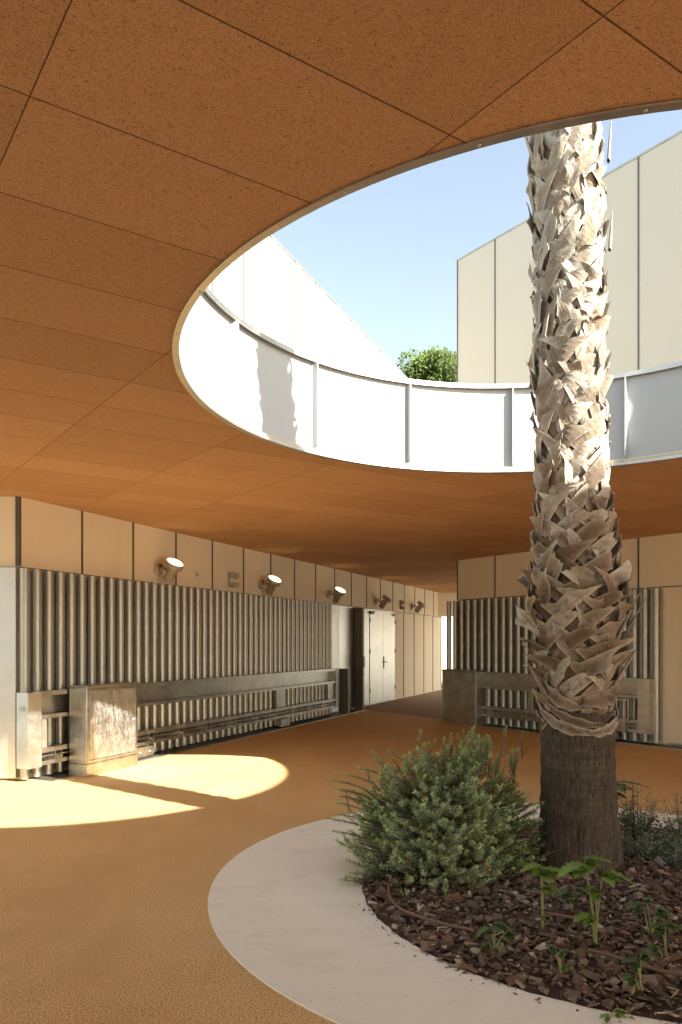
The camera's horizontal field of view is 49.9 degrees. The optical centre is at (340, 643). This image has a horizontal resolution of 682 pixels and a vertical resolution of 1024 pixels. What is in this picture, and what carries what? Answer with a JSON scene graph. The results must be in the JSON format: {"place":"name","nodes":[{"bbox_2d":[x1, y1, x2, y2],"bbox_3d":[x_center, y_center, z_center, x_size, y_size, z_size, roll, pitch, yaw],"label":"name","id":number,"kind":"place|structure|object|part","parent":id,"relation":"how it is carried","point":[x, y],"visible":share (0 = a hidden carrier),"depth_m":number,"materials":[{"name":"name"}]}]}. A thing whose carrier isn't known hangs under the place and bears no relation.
{"place":"outdoors","nodes":[
{"label":"outdoors","id":0,"kind":"place"},
{"bbox_2d":[0,709,681,1023],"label":"rubber floor","id":1,"kind":"structure","parent":0,"point":[107,879],"depth_m":5.37,"materials":[{"name":"orange rubber"}]},
{"bbox_2d":[66,682,138,776],"bbox_3d":[-2.788,0.988,8.634,0.286,1.024,0.914,0,0,24],"label":"metal cabinet","id":2,"kind":"object","parent":1,"relation":"on","point":[102,727],"visible":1,"depth_m":8.42,"materials":[{"name":"metal"}]},
{"bbox_3d":[-2.668,0.932,8.588,0.022,0.768,0.785,0,0,24],"label":"door","id":3,"kind":"part","parent":2,"relation":"part of","materials":[{"name":"metal"}]},
{"bbox_2d":[29,709,366,781],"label":"gate track","id":4,"kind":"structure","parent":1,"relation":"on","point":[56,776],"depth_m":11.00,"materials":[{"name":"metal"}]},
{"bbox_2d":[17,568,338,779],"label":"sliding gate","id":5,"kind":"structure","parent":4,"relation":"on","point":[198,664],"depth_m":10.25,"materials":[{"name":"metal"}]},
{"bbox_2d":[338,668,350,714],"bbox_3d":[0.070,1.019,15.467,0.260,0.958,0.160,0,0,24],"label":"end stop post","id":6,"kind":"object","parent":1,"relation":"on","point":[344,691],"visible":0.91,"depth_m":15.41,"materials":[{"name":"paint"}]},
{"bbox_2d":[441,669,487,725],"bbox_3d":[2.301,0.998,13.665,0.320,1.004,0.915,0,0,-37],"label":"metal cabinet","id":7,"kind":"object","parent":1,"relation":"on","point":[464,696],"visible":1,"depth_m":13.47,"materials":[{"name":"metal"}]},
{"bbox_3d":[2.173,0.942,13.587,0.022,0.748,0.786,0,0,-37],"label":"door","id":8,"kind":"part","parent":7,"relation":"part of","materials":[{"name":"metal"}]},
{"bbox_2d":[359,817,681,1023],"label":"bark mulch","id":9,"kind":"object","parent":1,"relation":"on","point":[658,983],"visible":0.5,"depth_m":3.71,"materials":[{"name":"brown wood"}]},
{"bbox_2d":[387,870,473,931],"bbox_3d":[0.416,1.442,4.154,0.286,0.030,1.076,0,0,-12],"label":"drip hose","id":10,"kind":"object","parent":9,"relation":"on","point":[395,904],"visible":0.84,"depth_m":3.84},
{"bbox_2d":[327,725,557,895],"bbox_3d":[0.689,1.039,4.740,1.576,0.988,1.270,0,0,0],"label":"shrub","id":11,"kind":"object","parent":9,"relation":"on","point":[449,812],"visible":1,"depth_m":4.59,"materials":[{"name":"green plant"}]},
{"bbox_2d":[476,920,517,951],"bbox_3d":[0.742,1.406,3.479,0.218,0.159,0.068,0,0,-16],"label":"leafy sprout","id":12,"kind":"object","parent":9,"relation":"on","point":[486,930],"visible":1,"depth_m":3.48,"materials":[{"name":"green plant"}]},
{"bbox_2d":[522,862,569,930],"bbox_3d":[1.013,1.285,3.631,0.241,0.372,0.110,0,0,0],"label":"leafy sprout","id":13,"kind":"object","parent":9,"relation":"on","point":[546,875],"visible":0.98,"depth_m":3.64,"materials":[{"name":"green plant"}]},
{"bbox_2d":[545,943,570,972],"bbox_3d":[0.956,1.411,3.221,0.063,0.153,0.117,0,0,-35],"label":"leafy sprout","id":14,"kind":"object","parent":9,"relation":"on","point":[560,954],"visible":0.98,"depth_m":3.22,"materials":[{"name":"green plant"}]},
{"bbox_2d":[544,912,574,918],"bbox_3d":[1.172,1.412,3.784,0.259,0.022,0.043,0,0,19],"label":"drip hose","id":15,"kind":"object","parent":9,"relation":"on","point":[560,915],"visible":0.47,"depth_m":3.78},
{"bbox_2d":[556,886,588,911],"bbox_3d":[1.226,1.378,3.875,0.183,0.159,0.087,0,0,0],"label":"leafy sprout","id":16,"kind":"object","parent":9,"relation":"on","point":[564,893],"visible":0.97,"depth_m":3.87,"materials":[{"name":"green plant"}]},
{"bbox_2d":[515,121,647,873],"bbox_3d":[1.137,-3.528,3.992,3.366,10.157,3.472,0,0,-42],"label":"palm tree","id":17,"kind":"object","parent":9,"relation":"on","point":[579,649],"visible":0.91,"depth_m":4.42,"materials":[{"name":"brown plant"}]},
{"bbox_2d":[558,855,633,946],"bbox_3d":[1.204,1.244,3.481,0.370,0.446,0.140,0,0,0],"label":"leafy sprout","id":18,"kind":"object","parent":9,"relation":"on","point":[577,869],"visible":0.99,"depth_m":3.48,"materials":[{"name":"green plant"}]},
{"bbox_2d":[599,1008,631,1022],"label":"leafy sprout","id":19,"kind":"object","parent":9,"relation":"on","point":[607,1017],"visible":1,"depth_m":2.92,"materials":[{"name":"green plant"}]},
{"bbox_2d":[617,780,648,824],"bbox_3d":[2.082,1.241,5.367,0.388,0.442,0.198,0,0,0],"label":"leaved plant","id":20,"kind":"object","parent":9,"relation":"on","point":[622,788],"visible":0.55,"depth_m":5.35,"materials":[{"name":"green plant"}]},
{"bbox_2d":[588,948,681,974],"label":"drip hose","id":21,"kind":"object","parent":9,"relation":"on","point":[660,970],"visible":0.83,"depth_m":3.25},
{"bbox_2d":[621,950,657,990],"bbox_3d":[1.244,1.393,3.069,0.163,0.190,0.062,0,0,-11],"label":"leafy sprout","id":22,"kind":"object","parent":9,"relation":"on","point":[644,957],"visible":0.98,"depth_m":3.06,"materials":[{"name":"green plant"}]},
{"bbox_2d":[618,779,661,842],"bbox_3d":[2.171,1.246,5.362,0.346,0.452,0.362,0,0,0],"label":"grey leaf shrub","id":23,"kind":"object","parent":9,"relation":"on","point":[633,826],"visible":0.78,"depth_m":5.32,"materials":[{"name":"plant"}]},
{"bbox_2d":[626,896,674,936],"bbox_3d":[1.524,1.349,3.583,0.255,0.219,0.120,0,0,0],"label":"leafy sprout","id":24,"kind":"object","parent":9,"relation":"on","point":[637,905],"visible":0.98,"depth_m":3.59,"materials":[{"name":"green plant"}]},
{"bbox_2d":[620,821,681,859],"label":"grey leaf shrub","id":25,"kind":"object","parent":9,"relation":"on","point":[649,846],"visible":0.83,"depth_m":4.94,"materials":[{"name":"plant"}]},
{"bbox_2d":[647,921,681,960],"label":"leafy sprout","id":26,"kind":"object","parent":9,"relation":"on","point":[668,926],"visible":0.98,"depth_m":3.36,"materials":[{"name":"green plant"}]},
{"bbox_2d":[653,793,681,844],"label":"grey leaf shrub","id":27,"kind":"object","parent":9,"relation":"on","point":[678,820],"visible":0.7,"depth_m":5.16,"materials":[{"name":"plant"}]},
{"bbox_2d":[660,837,681,867],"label":"grey leaf shrub","id":28,"kind":"object","parent":9,"relation":"on","point":[679,859],"visible":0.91,"depth_m":4.72,"materials":[{"name":"plant"}]},
{"bbox_2d":[441,721,681,750],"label":"gate track","id":29,"kind":"structure","parent":1,"relation":"on","point":[656,745],"depth_m":11.11,"materials":[{"name":"metal"}]},
{"bbox_2d":[447,588,661,742],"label":"sliding gate","id":30,"kind":"structure","parent":29,"relation":"on","point":[487,633],"depth_m":12.83,"materials":[{"name":"metal"}]},
{"bbox_2d":[362,683,441,718],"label":"passage paving","id":31,"kind":"structure","parent":0,"point":[429,705],"depth_m":17.33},
{"bbox_2d":[354,608,364,708],"bbox_3d":[0.425,0.349,16.633,0.230,2.298,0.100,0,0,24],"label":"gate post","id":32,"kind":"object","parent":31,"relation":"on","point":[359,661],"visible":1,"depth_m":16.59,"materials":[{"name":"metal"}]},
{"bbox_2d":[456,130,681,746],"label":"panelled building","id":33,"kind":"structure","parent":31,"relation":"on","point":[642,258],"depth_m":11.30,"materials":[{"name":"metal"}]},
{"bbox_2d":[208,802,681,1023],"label":"planter border","id":34,"kind":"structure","parent":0,"point":[290,919],"depth_m":3.55,"materials":[{"name":"concrete"}]},
{"bbox_2d":[272,110,681,372],"label":"sky","id":35,"kind":"structure","parent":0,"point":[387,251],"materials":[{"name":"blue"}]},
{"label":"ground","id":36,"kind":"structure","parent":0,"visible":0},
{"bbox_2d":[0,235,441,778],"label":"panelled building","id":37,"kind":"structure","parent":36,"relation":"on","point":[270,286],"depth_m":12.97,"materials":[{"name":"metal"}]},
{"bbox_2d":[154,557,183,582],"bbox_3d":[-2.368,-1.015,10.129,0.412,0.357,0.270,0,0,24],"label":"wall spotlight","id":38,"kind":"object","parent":37,"relation":"attached to","point":[173,565],"depth_m":10.11,"materials":[{"name":"beige paint"}]},
{"bbox_2d":[228,572,238,587],"bbox_3d":[-1.750,-1.030,11.919,0.114,0.240,0.180,0,0,24],"label":"emergency light","id":39,"kind":"object","parent":37,"relation":"attached to","point":[233,577],"visible":1,"depth_m":11.85,"materials":[{"name":"grey plastic"}]},
{"bbox_2d":[258,575,281,594],"bbox_3d":[-1.227,-1.016,12.748,0.412,0.357,0.270,0,0,24],"label":"wall spotlight","id":40,"kind":"object","parent":37,"relation":"attached to","point":[273,581],"depth_m":12.73,"materials":[{"name":"beige paint"}]},
{"bbox_2d":[326,586,345,602],"bbox_3d":[-0.090,-1.016,15.360,0.412,0.357,0.271,0,0,24],"label":"wall spotlight","id":41,"kind":"object","parent":37,"relation":"attached to","point":[339,592],"depth_m":15.35,"materials":[{"name":"beige paint"}]},
{"bbox_2d":[0,0,681,615],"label":"canopy roof","id":42,"kind":"structure","parent":37,"relation":"attached to","point":[164,164],"depth_m":3.02,"materials":[{"name":"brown wood"}]},
{"bbox_2d":[375,595,391,608],"bbox_3d":[1.062,-1.016,18.004,0.412,0.357,0.270,0,0,24],"label":"wall spotlight","id":43,"kind":"object","parent":37,"relation":"attached to","point":[384,602],"depth_m":17.92,"materials":[{"name":"beige paint"}]},
{"bbox_2d":[369,609,398,704],"bbox_3d":[1.086,0.332,18.424,0.156,2.315,1.933,0,0,24],"label":"double door","id":44,"kind":"structure","parent":37,"relation":"in","point":[382,650],"depth_m":18.32,"materials":[{"name":"paint"}]},
{"bbox_2d":[400,600,405,609],"bbox_3d":[1.664,-1.030,19.758,0.114,0.240,0.180,0,0,24],"label":"emergency light","id":45,"kind":"object","parent":37,"relation":"attached to","point":[402,603],"visible":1,"depth_m":19.69,"materials":[{"name":"grey plastic"}]},
{"bbox_2d":[411,601,425,612],"bbox_3d":[2.200,-1.016,20.617,0.412,0.357,0.270,0,0,24],"label":"wall spotlight","id":46,"kind":"object","parent":37,"relation":"attached to","point":[419,607],"depth_m":20.53,"materials":[{"name":"beige paint"}]},
{"bbox_2d":[395,344,456,382],"bbox_3d":[4.413,-6.175,33.739,6.365,15.368,6.392,0,0,0],"label":"tree","id":47,"kind":"object","parent":36,"relation":"on","point":[434,365],"visible":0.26,"depth_m":32.52,"materials":[{"name":"green plant"}]},
{"bbox_2d":[441,616,452,680],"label":"wall","id":48,"kind":"structure","parent":36,"relation":"on","point":[443,642],"depth_m":29.00,"materials":[{"name":"white paint"}]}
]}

